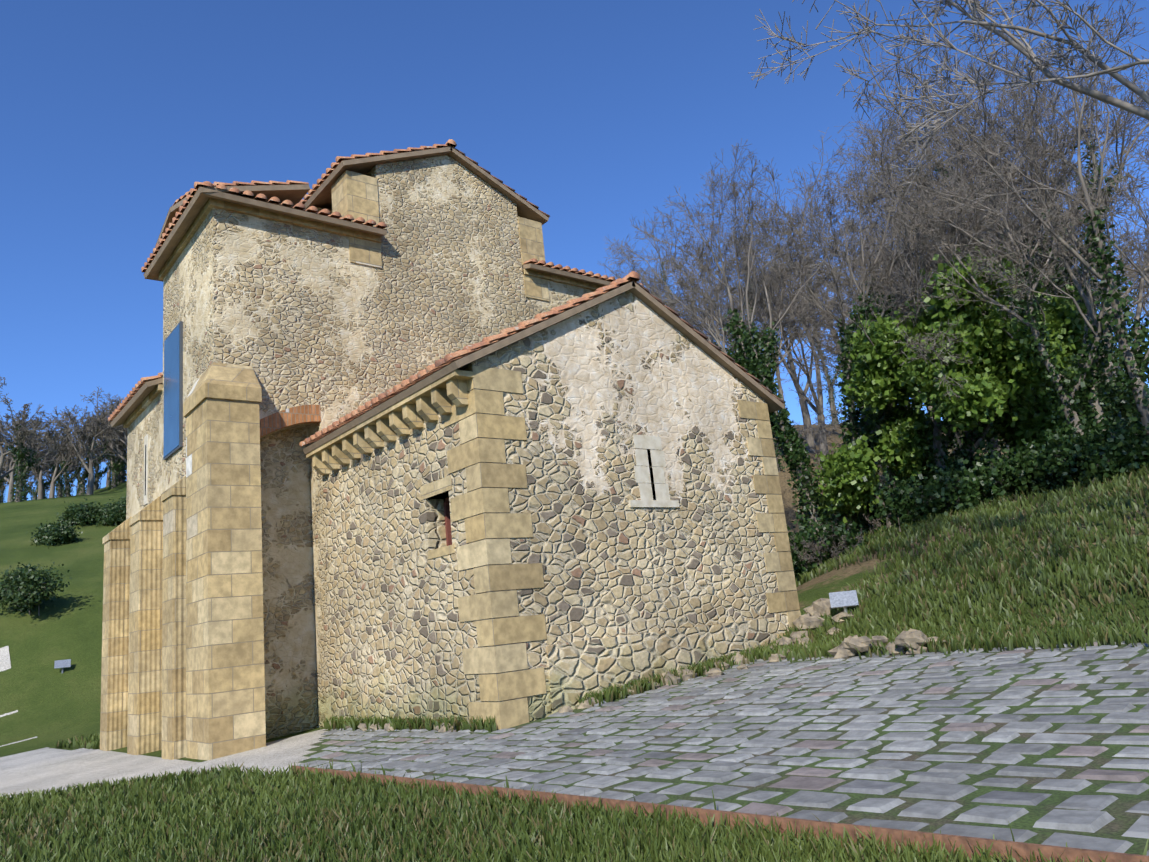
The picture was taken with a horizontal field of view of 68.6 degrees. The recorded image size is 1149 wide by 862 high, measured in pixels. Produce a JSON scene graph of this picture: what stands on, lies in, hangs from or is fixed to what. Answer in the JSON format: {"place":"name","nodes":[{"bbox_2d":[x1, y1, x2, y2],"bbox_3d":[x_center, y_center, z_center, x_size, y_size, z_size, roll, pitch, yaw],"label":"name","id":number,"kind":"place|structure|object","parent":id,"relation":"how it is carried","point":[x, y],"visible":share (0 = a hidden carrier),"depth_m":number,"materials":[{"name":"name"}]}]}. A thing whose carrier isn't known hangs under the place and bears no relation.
{"place":"outdoors","nodes":[
{"label":"outdoors","id":0,"kind":"place"},
{"bbox_2d":[0,646,327,798],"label":"gravel path","id":1,"kind":"structure","parent":0,"point":[46,768],"depth_m":13.67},
{"bbox_2d":[183,362,265,760],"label":"buttress","id":2,"kind":"structure","parent":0,"point":[225,694],"depth_m":13.59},
{"bbox_2d":[366,155,526,389],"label":"church nave","id":3,"kind":"structure","parent":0,"point":[452,275],"depth_m":18.18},
{"bbox_2d":[316,170,548,301],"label":"church clerestory buttresses","id":4,"kind":"structure","parent":3,"relation":"attached to","point":[355,195],"depth_m":17.32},
{"bbox_2d":[0,420,1148,856],"bbox_3d":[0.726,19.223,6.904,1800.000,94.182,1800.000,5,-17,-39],"label":"terrain","id":5,"kind":"structure","parent":0,"point":[44,698],"depth_m":26.94,"materials":[{"name":"green plant"}]},
{"bbox_2d":[7,426,42,502],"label":"ivy tree","id":6,"kind":"object","parent":5,"relation":"on","point":[23,461],"visible":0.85,"depth_m":59.66,"materials":[{"name":"green plant"}]},
{"bbox_2d":[1,418,49,501],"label":"hill tree","id":7,"kind":"object","parent":5,"relation":"on","point":[11,474],"visible":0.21,"depth_m":68.08,"materials":[{"name":"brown plant"}]},
{"bbox_2d":[0,376,69,484],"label":"hill tree","id":8,"kind":"object","parent":5,"relation":"on","point":[4,453],"visible":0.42,"depth_m":63.27,"materials":[{"name":"brown plant"}]},
{"bbox_2d":[0,560,71,615],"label":"slope bush leaves","id":9,"kind":"object","parent":5,"relation":"on","point":[21,580],"depth_m":29.13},
{"bbox_2d":[0,393,76,501],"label":"hill tree","id":10,"kind":"object","parent":5,"relation":"on","point":[25,429],"visible":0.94,"depth_m":59.33,"materials":[{"name":"grey plant"}]},
{"bbox_2d":[2,427,81,498],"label":"hill tree","id":11,"kind":"object","parent":5,"relation":"on","point":[40,488],"visible":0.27,"depth_m":73.27,"materials":[{"name":"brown plant"}]},
{"bbox_2d":[13,433,79,496],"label":"hill tree","id":12,"kind":"object","parent":5,"relation":"on","point":[48,459],"visible":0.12,"depth_m":81.21,"materials":[{"name":"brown plant"}]},
{"bbox_2d":[27,518,82,548],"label":"slope bush leaves","id":13,"kind":"object","parent":5,"relation":"on","point":[56,534],"visible":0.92,"depth_m":39.46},
{"bbox_2d":[54,659,70,672],"bbox_3d":[-16.268,7.604,26.733,0.440,0.647,0.199,2,-15,-31],"label":"plaque","id":14,"kind":"object","parent":5,"relation":"on","point":[62,664],"visible":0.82,"depth_m":26.76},
{"bbox_2d":[42,417,99,497],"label":"hill tree","id":15,"kind":"object","parent":5,"relation":"on","point":[52,485],"visible":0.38,"depth_m":69.08,"materials":[{"name":"brown plant"}]},
{"bbox_2d":[59,459,82,496],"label":"ivy tree","id":16,"kind":"object","parent":5,"relation":"on","point":[64,478],"visible":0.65,"depth_m":78.46,"materials":[{"name":"green plant"}]},
{"bbox_2d":[40,435,105,495],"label":"hill tree","id":17,"kind":"object","parent":5,"relation":"on","point":[67,486],"visible":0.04,"depth_m":78.56,"materials":[{"name":"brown plant"}]},
{"bbox_2d":[56,498,103,526],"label":"slope bush leaves","id":18,"kind":"object","parent":5,"relation":"on","point":[75,514],"depth_m":44.53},
{"bbox_2d":[47,387,124,494],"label":"hill tree","id":19,"kind":"object","parent":5,"relation":"on","point":[90,483],"visible":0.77,"depth_m":65.84,"materials":[{"name":"grey plant"}]},
{"bbox_2d":[76,442,102,494],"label":"ivy tree","id":20,"kind":"object","parent":5,"relation":"on","point":[85,481],"visible":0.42,"depth_m":70.94,"materials":[{"name":"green plant"}]},
{"bbox_2d":[60,411,125,494],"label":"hill tree","id":21,"kind":"object","parent":5,"relation":"on","point":[82,478],"visible":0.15,"depth_m":72.19,"materials":[{"name":"brown plant"}]},
{"bbox_2d":[71,407,125,488],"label":"hill tree","id":22,"kind":"object","parent":5,"relation":"on","point":[102,442],"visible":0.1,"depth_m":72.47,"materials":[{"name":"brown plant"}]},
{"bbox_2d":[76,393,121,483],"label":"hill tree","id":23,"kind":"object","parent":5,"relation":"on","point":[102,410],"visible":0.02,"depth_m":74.81,"materials":[{"name":"brown plant"}]},
{"bbox_2d":[94,445,110,490],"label":"ivy tree","id":24,"kind":"object","parent":5,"relation":"on","point":[100,473],"visible":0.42,"depth_m":80.16,"materials":[{"name":"green plant"}]},
{"bbox_2d":[78,397,127,465],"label":"hill tree","id":25,"kind":"object","parent":5,"relation":"on","point":[109,439],"visible":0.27,"depth_m":67.48,"materials":[{"name":"brown plant"}]},
{"bbox_2d":[90,497,125,526],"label":"slope bush leaves","id":26,"kind":"object","parent":5,"relation":"on","point":[110,515],"depth_m":43.55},
{"bbox_2d":[101,441,126,489],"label":"ivy tree","id":27,"kind":"object","parent":5,"relation":"on","point":[116,472],"visible":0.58,"depth_m":72.44,"materials":[{"name":"green plant"}]},
{"bbox_2d":[102,429,127,462],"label":"hill tree","id":28,"kind":"object","parent":5,"relation":"on","point":[114,447],"visible":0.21,"depth_m":69.89,"materials":[{"name":"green plant"}]},
{"bbox_2d":[100,476,185,759],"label":"buttresses","id":29,"kind":"structure","parent":5,"relation":"on","point":[143,689],"depth_m":16.00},
{"bbox_2d":[126,207,594,739],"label":"church blocks","id":30,"kind":"structure","parent":5,"relation":"on","point":[292,315],"depth_m":15.51,"materials":[{"name":"stone"}]},
{"bbox_2d":[144,434,148,505],"bbox_3d":[-9.105,0.829,17.940,0.070,1.500,0.300,5,-17,-39],"label":"slit window","id":31,"kind":"structure","parent":30,"relation":"attached to","point":[146,440],"depth_m":17.89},
{"bbox_2d":[163,321,182,459],"bbox_3d":[-7.873,-0.774,16.507,0.050,2.500,1.210,5,-17,-39],"label":"banner frame","id":32,"kind":"object","parent":30,"relation":"attached to","point":[175,450],"visible":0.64,"depth_m":16.06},
{"bbox_2d":[163,324,179,457],"bbox_3d":[-7.885,-0.775,16.498,0.040,2.420,1.130,5,-17,-39],"label":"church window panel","id":33,"kind":"structure","parent":32,"relation":"in","point":[171,386],"depth_m":16.44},
{"bbox_2d":[260,405,320,436],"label":"blocked arch bricks","id":34,"kind":"object","parent":30,"relation":"in","point":[276,421],"visible":0.81,"depth_m":15.16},
{"bbox_2d":[123,198,602,427],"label":"church cornices","id":35,"kind":"object","parent":30,"relation":"attached to","point":[211,203],"visible":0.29,"depth_m":16.60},
{"bbox_2d":[108,139,784,447],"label":"roof tiles","id":36,"kind":"object","parent":30,"relation":"on","point":[446,360],"visible":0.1,"depth_m":15.18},
{"bbox_2d":[110,147,783,453],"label":"roof slabs","id":37,"kind":"structure","parent":30,"relation":"on","point":[321,197],"depth_m":15.85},
{"bbox_2d":[323,412,469,723],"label":"annex side walls","id":38,"kind":"structure","parent":5,"relation":"on","point":[396,636],"depth_m":12.89,"materials":[{"name":"stone"}]},
{"bbox_2d":[306,370,473,474],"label":"annex eave corbels","id":39,"kind":"object","parent":38,"relation":"attached to","point":[428,403],"visible":1,"depth_m":12.76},
{"bbox_2d":[420,475,454,559],"bbox_3d":[-1.754,1.262,12.136,0.512,1.080,0.880,5,-17,-39],"label":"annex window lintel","id":40,"kind":"structure","parent":38,"relation":"in","point":[436,488],"depth_m":11.98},
{"bbox_2d":[443,497,451,545],"bbox_3d":[-1.639,1.306,12.205,0.160,0.760,0.660,5,-17,-39],"label":"window frame","id":41,"kind":"object","parent":38,"relation":"in","point":[447,522],"visible":0.19,"depth_m":12.39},
{"bbox_2d":[0,464,1148,861],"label":"lawn grass","id":42,"kind":"structure","parent":5,"relation":"on","point":[254,814],"depth_m":8.01,"materials":[{"name":"plant"}]},
{"bbox_2d":[0,608,1148,861],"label":"weed tufts","id":43,"kind":"object","parent":5,"relation":"on","point":[748,654],"visible":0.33,"depth_m":10.62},
{"bbox_2d":[345,598,853,731],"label":"rocks","id":44,"kind":"object","parent":5,"relation":"on","point":[815,610],"visible":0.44,"depth_m":13.14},
{"bbox_2d":[444,365,800,729],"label":"corner quoins","id":45,"kind":"object","parent":5,"relation":"on","point":[496,519],"visible":0.71,"depth_m":11.27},
{"bbox_2d":[546,617,776,713],"bbox_3d":[1.603,4.178,12.389,4.780,2.450,0.055,5,-17,-39],"label":"wall base","id":46,"kind":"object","parent":5,"relation":"on","point":[581,669],"depth_m":12.05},
{"bbox_2d":[608,213,730,324],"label":"tree","id":47,"kind":"object","parent":5,"relation":"on","point":[655,247],"visible":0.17,"depth_m":72.45,"materials":[{"name":"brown plant"}]},
{"bbox_2d":[648,250,767,350],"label":"tree","id":48,"kind":"object","parent":5,"relation":"on","point":[719,329],"visible":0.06,"depth_m":64.39,"materials":[{"name":"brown plant"}]},
{"bbox_2d":[292,765,1148,861],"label":"brick edging","id":49,"kind":"object","parent":5,"relation":"on","point":[1023,849],"visible":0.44,"depth_m":4.13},
{"bbox_2d":[299,644,1148,854],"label":"paving bed","id":50,"kind":"object","parent":5,"relation":"on","point":[1120,824],"visible":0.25,"depth_m":6.07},
{"bbox_2d":[298,640,1148,855],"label":"paving setts","id":51,"kind":"structure","parent":50,"relation":"on","point":[941,781],"depth_m":6.78,"materials":[{"name":"stone"}]},
{"bbox_2d":[639,190,847,471],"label":"tree","id":52,"kind":"object","parent":5,"relation":"on","point":[715,317],"visible":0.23,"depth_m":42.70,"materials":[{"name":"grey plant"}]},
{"bbox_2d":[681,257,812,373],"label":"bare tree","id":53,"kind":"object","parent":5,"relation":"on","point":[759,324],"visible":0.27,"depth_m":42.00,"materials":[{"name":"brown plant"}]},
{"bbox_2d":[713,284,784,470],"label":"ivy tree","id":54,"kind":"object","parent":5,"relation":"on","point":[777,450],"visible":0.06,"depth_m":42.03,"materials":[{"name":"green plant"}]},
{"bbox_2d":[698,273,823,408],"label":"tree","id":55,"kind":"object","parent":5,"relation":"on","point":[780,390],"visible":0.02,"depth_m":73.97,"materials":[{"name":"brown plant"}]},
{"bbox_2d":[712,193,853,452],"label":"bare tree","id":56,"kind":"object","parent":5,"relation":"on","point":[806,416],"visible":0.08,"depth_m":47.31,"materials":[{"name":"grey plant"}]},
{"bbox_2d":[726,239,850,469],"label":"tree","id":57,"kind":"object","parent":5,"relation":"on","point":[819,402],"visible":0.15,"depth_m":43.11,"materials":[{"name":"brown plant"}]},
{"bbox_2d":[720,292,900,539],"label":"ivy tree","id":58,"kind":"object","parent":5,"relation":"on","point":[799,452],"visible":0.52,"depth_m":23.92,"materials":[{"name":"green plant"}]},
{"bbox_2d":[725,127,897,449],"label":"tree","id":59,"kind":"object","parent":5,"relation":"on","point":[809,203],"visible":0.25,"depth_m":51.29,"materials":[{"name":"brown plant"}]},
{"bbox_2d":[805,314,841,424],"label":"ivy tree","id":60,"kind":"object","parent":5,"relation":"on","point":[833,398],"visible":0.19,"depth_m":72.82,"materials":[{"name":"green plant"}]},
{"bbox_2d":[789,525,863,573],"bbox_3d":[5.694,2.893,19.072,1.823,1.484,1.015,-12,-14,24],"label":"shrub","id":61,"kind":"object","parent":5,"relation":"on","point":[819,547],"visible":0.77,"depth_m":18.98,"materials":[{"name":"green plant"}]},
{"bbox_2d":[779,282,873,424],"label":"tree","id":62,"kind":"object","parent":5,"relation":"on","point":[831,402],"depth_m":72.78,"materials":[{"name":"brown plant"}]},
{"bbox_2d":[786,507,873,577],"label":"shrub leaves","id":63,"kind":"object","parent":5,"relation":"on","point":[799,568],"depth_m":19.29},
{"bbox_2d":[597,95,1068,539],"bbox_3d":[7.184,-2.868,24.820,8.961,13.167,13.480,5,-17,-39],"label":"bare tree","id":64,"kind":"object","parent":5,"relation":"on","point":[708,271],"visible":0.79,"depth_m":25.55,"materials":[{"name":"grey plant"}]},
{"bbox_2d":[829,590,858,612],"bbox_3d":[4.482,2.980,13.909,0.440,0.647,0.199,-10,-13,16],"label":"plaque","id":65,"kind":"object","parent":5,"relation":"on","point":[844,599],"visible":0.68,"depth_m":13.93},
{"bbox_2d":[821,514,881,532],"bbox_3d":[7.522,2.818,23.483,1.021,1.379,1.964,5,-17,-39],"label":"shrub","id":66,"kind":"object","parent":5,"relation":"on","point":[867,519],"visible":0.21,"depth_m":23.18,"materials":[{"name":"green plant"}]},
{"bbox_2d":[777,184,937,472],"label":"tree","id":67,"kind":"object","parent":5,"relation":"on","point":[841,251],"visible":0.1,"depth_m":34.70,"materials":[{"name":"brown plant"}]},
{"bbox_2d":[825,475,891,530],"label":"shrub leaves","id":68,"kind":"object","parent":5,"relation":"on","point":[868,512],"depth_m":24.59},
{"bbox_2d":[836,293,896,530],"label":"ivy tree","id":69,"kind":"object","parent":5,"relation":"on","point":[889,311],"visible":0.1,"depth_m":26.68,"materials":[{"name":"green plant"}]},
{"bbox_2d":[808,393,954,525],"bbox_3d":[8.896,1.303,23.431,4.997,4.636,3.602,5,-17,-39],"label":"bush","id":70,"kind":"object","parent":5,"relation":"on","point":[842,474],"visible":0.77,"depth_m":22.68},
{"bbox_2d":[715,118,1054,527],"bbox_3d":[10.447,-3.136,27.569,11.737,12.908,8.836,5,-17,-39],"label":"ivy tree","id":71,"kind":"object","parent":5,"relation":"on","point":[823,250],"visible":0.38,"depth_m":26.32,"materials":[{"name":"grey plant"}]},
{"bbox_2d":[827,628,946,659],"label":"rocks","id":72,"kind":"object","parent":5,"relation":"on","point":[845,649],"visible":0.75,"depth_m":11.26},
{"bbox_2d":[815,163,979,409],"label":"tree","id":73,"kind":"object","parent":5,"relation":"on","point":[828,348],"visible":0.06,"depth_m":30.91,"materials":[{"name":"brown plant"}]},
{"bbox_2d":[859,456,992,532],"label":"shrub leaves","id":74,"kind":"object","parent":5,"relation":"on","point":[912,496],"depth_m":19.89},
{"bbox_2d":[765,219,1100,466],"bbox_3d":[14.835,-2.991,35.312,14.522,13.155,7.936,-14,-15,32],"label":"tree","id":75,"kind":"object","parent":5,"relation":"on","point":[817,388],"visible":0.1,"depth_m":37.37,"materials":[{"name":"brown plant"}]},
{"bbox_2d":[808,14,1090,409],"bbox_3d":[13.572,-6.307,31.741,8.184,18.354,13.109,2,-15,-32],"label":"bare tree","id":76,"kind":"object","parent":5,"relation":"on","point":[944,130],"visible":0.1,"depth_m":30.40,"materials":[{"name":"grey plant"}]},
{"bbox_2d":[751,0,1148,195],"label":"bare tree","id":77,"kind":"object","parent":5,"relation":"on","point":[1035,60],"visible":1,"depth_m":10.25,"materials":[{"name":"grey plant"}]},
{"bbox_2d":[828,89,1077,458],"bbox_3d":[16.493,-5.643,36.577,13.221,18.576,8.720,5,-17,-39],"label":"bare tree","id":78,"kind":"object","parent":5,"relation":"on","point":[996,445],"visible":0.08,"depth_m":36.42,"materials":[{"name":"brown plant"}]},
{"bbox_2d":[810,50,1100,319],"bbox_3d":[14.943,-5.066,32.308,9.696,15.659,13.693,-15,-15,33],"label":"tree","id":79,"kind":"object","parent":5,"relation":"on","point":[1019,219],"visible":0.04,"depth_m":28.28,"materials":[{"name":"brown plant"}]},
{"bbox_2d":[817,119,1094,462],"bbox_3d":[14.692,-4.974,31.026,8.635,15.575,10.651,-16,-16,36],"label":"tree","id":80,"kind":"object","parent":5,"relation":"on","point":[957,433],"visible":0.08,"depth_m":29.71,"materials":[{"name":"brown plant"}]},
{"bbox_2d":[912,387,1003,506],"bbox_3d":[10.082,0.364,21.695,2.153,4.426,1.916,-4,-13,-8],"label":"bush","id":81,"kind":"object","parent":5,"relation":"on","point":[966,441],"visible":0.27,"depth_m":21.72,"materials":[{"name":"green plant"}]},
{"bbox_2d":[807,0,1123,381],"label":"tree","id":82,"kind":"object","parent":5,"relation":"on","point":[919,109],"visible":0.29,"depth_m":29.05,"materials":[{"name":"grey plant"}]},
{"bbox_2d":[913,435,1025,502],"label":"shrub leaves","id":83,"kind":"object","parent":5,"relation":"on","point":[960,464],"depth_m":21.28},
{"bbox_2d":[794,151,1148,451],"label":"tree","id":84,"kind":"object","parent":5,"relation":"on","point":[1111,163],"depth_m":33.79,"materials":[{"name":"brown plant"}]},
{"bbox_2d":[839,244,1112,503],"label":"tree","id":85,"kind":"object","parent":5,"relation":"on","point":[999,360],"depth_m":20.59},
{"bbox_2d":[852,145,1112,455],"bbox_3d":[11.335,-3.422,23.267,7.187,10.748,5.670,5,-17,-39],"label":"ivy tree","id":86,"kind":"object","parent":5,"relation":"on","point":[951,232],"visible":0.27,"depth_m":23.62,"materials":[{"name":"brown plant"}]},
{"bbox_2d":[838,0,1146,384],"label":"bare tree","id":87,"kind":"object","parent":5,"relation":"on","point":[1026,101],"visible":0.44,"depth_m":25.95,"materials":[{"name":"grey plant"}]},
{"bbox_2d":[859,77,1148,439],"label":"bare tree","id":88,"kind":"object","parent":5,"relation":"on","point":[1091,312],"visible":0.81,"depth_m":19.31,"materials":[{"name":"grey plant"}]},
{"bbox_2d":[949,434,1065,502],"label":"shrub leaves","id":89,"kind":"object","parent":5,"relation":"on","point":[1014,473],"depth_m":19.50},
{"bbox_2d":[881,9,1148,315],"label":"tree","id":90,"kind":"object","parent":5,"relation":"on","point":[1139,102],"visible":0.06,"depth_m":28.79,"materials":[{"name":"grey plant"}]},
{"bbox_2d":[1003,283,1044,454],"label":"ivy tree","id":91,"kind":"object","parent":5,"relation":"on","point":[1021,306],"visible":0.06,"depth_m":23.46,"materials":[{"name":"green plant"}]},
{"bbox_2d":[915,44,1148,302],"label":"tree","id":92,"kind":"object","parent":5,"relation":"on","point":[1124,136],"visible":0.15,"depth_m":26.75,"materials":[{"name":"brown plant"}]},
{"bbox_2d":[928,161,1142,431],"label":"ivy tree","id":93,"kind":"object","parent":5,"relation":"on","point":[1117,360],"visible":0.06,"depth_m":29.08,"materials":[{"name":"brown plant"}]},
{"bbox_2d":[926,0,1148,439],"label":"bare tree","id":94,"kind":"object","parent":5,"relation":"on","point":[1127,355],"visible":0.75,"depth_m":18.22,"materials":[{"name":"grey plant"}]},
{"bbox_2d":[976,133,1121,383],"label":"bare tree","id":95,"kind":"object","parent":5,"relation":"on","point":[1040,284],"visible":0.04,"depth_m":25.77,"materials":[{"name":"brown plant"}]},
{"bbox_2d":[1010,255,1123,479],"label":"ivy tree","id":96,"kind":"object","parent":5,"relation":"on","point":[1071,381],"visible":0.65,"depth_m":18.82,"materials":[{"name":"green plant"}]},
{"bbox_2d":[1010,218,1148,363],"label":"tree","id":97,"kind":"object","parent":5,"relation":"on","point":[1126,265],"visible":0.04,"depth_m":45.60,"materials":[{"name":"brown plant"}]},
{"bbox_2d":[1016,182,1148,313],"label":"tree","id":98,"kind":"object","parent":5,"relation":"on","point":[1142,262],"visible":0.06,"depth_m":49.08,"materials":[{"name":"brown plant"}]},
{"bbox_2d":[1028,404,1146,492],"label":"shrub leaves","id":99,"kind":"object","parent":5,"relation":"on","point":[1061,465],"depth_m":18.09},
{"bbox_2d":[1054,166,1125,318],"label":"ivy tree","id":100,"kind":"object","parent":5,"relation":"on","point":[1065,269],"visible":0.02,"depth_m":27.74,"materials":[{"name":"green plant"}]},
{"bbox_2d":[1064,420,1148,484],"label":"shrub leaves","id":101,"kind":"object","parent":5,"relation":"on","point":[1118,457],"depth_m":17.39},
{"bbox_2d":[1077,206,1148,457],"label":"ivy","id":102,"kind":"object","parent":5,"relation":"on","point":[1141,337],"visible":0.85,"depth_m":17.81,"materials":[{"name":"green plant"}]},
{"bbox_2d":[1105,203,1148,317],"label":"tree","id":103,"kind":"object","parent":5,"relation":"on","point":[1134,246],"visible":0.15,"depth_m":59.98,"materials":[{"name":"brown plant"}]},
{"bbox_2d":[0,0,1148,502],"label":"sky","id":104,"kind":"structure","parent":0,"point":[593,112],"materials":[{"name":"blue"}]},
{"bbox_2d":[450,291,796,721],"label":"stone wall","id":105,"kind":"structure","parent":0,"point":[603,382],"depth_m":12.84,"materials":[{"name":"stone"}]},
{"bbox_2d":[629,434,678,507],"bbox_3d":[1.159,0.636,13.199,1.050,1.150,0.130,5,-17,-39],"label":"window surround","id":106,"kind":"object","parent":105,"relation":"attached to","point":[643,478],"visible":0.85,"depth_m":13.18,"materials":[{"name":"white stone"}]},
{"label":"green spring tree","id":107,"kind":"object","parent":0,"visible":0},
{"bbox_2d":[1044,355,1140,450],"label":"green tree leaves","id":108,"kind":"object","parent":107,"relation":"attached to","point":[1114,389],"visible":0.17,"depth_m":23.73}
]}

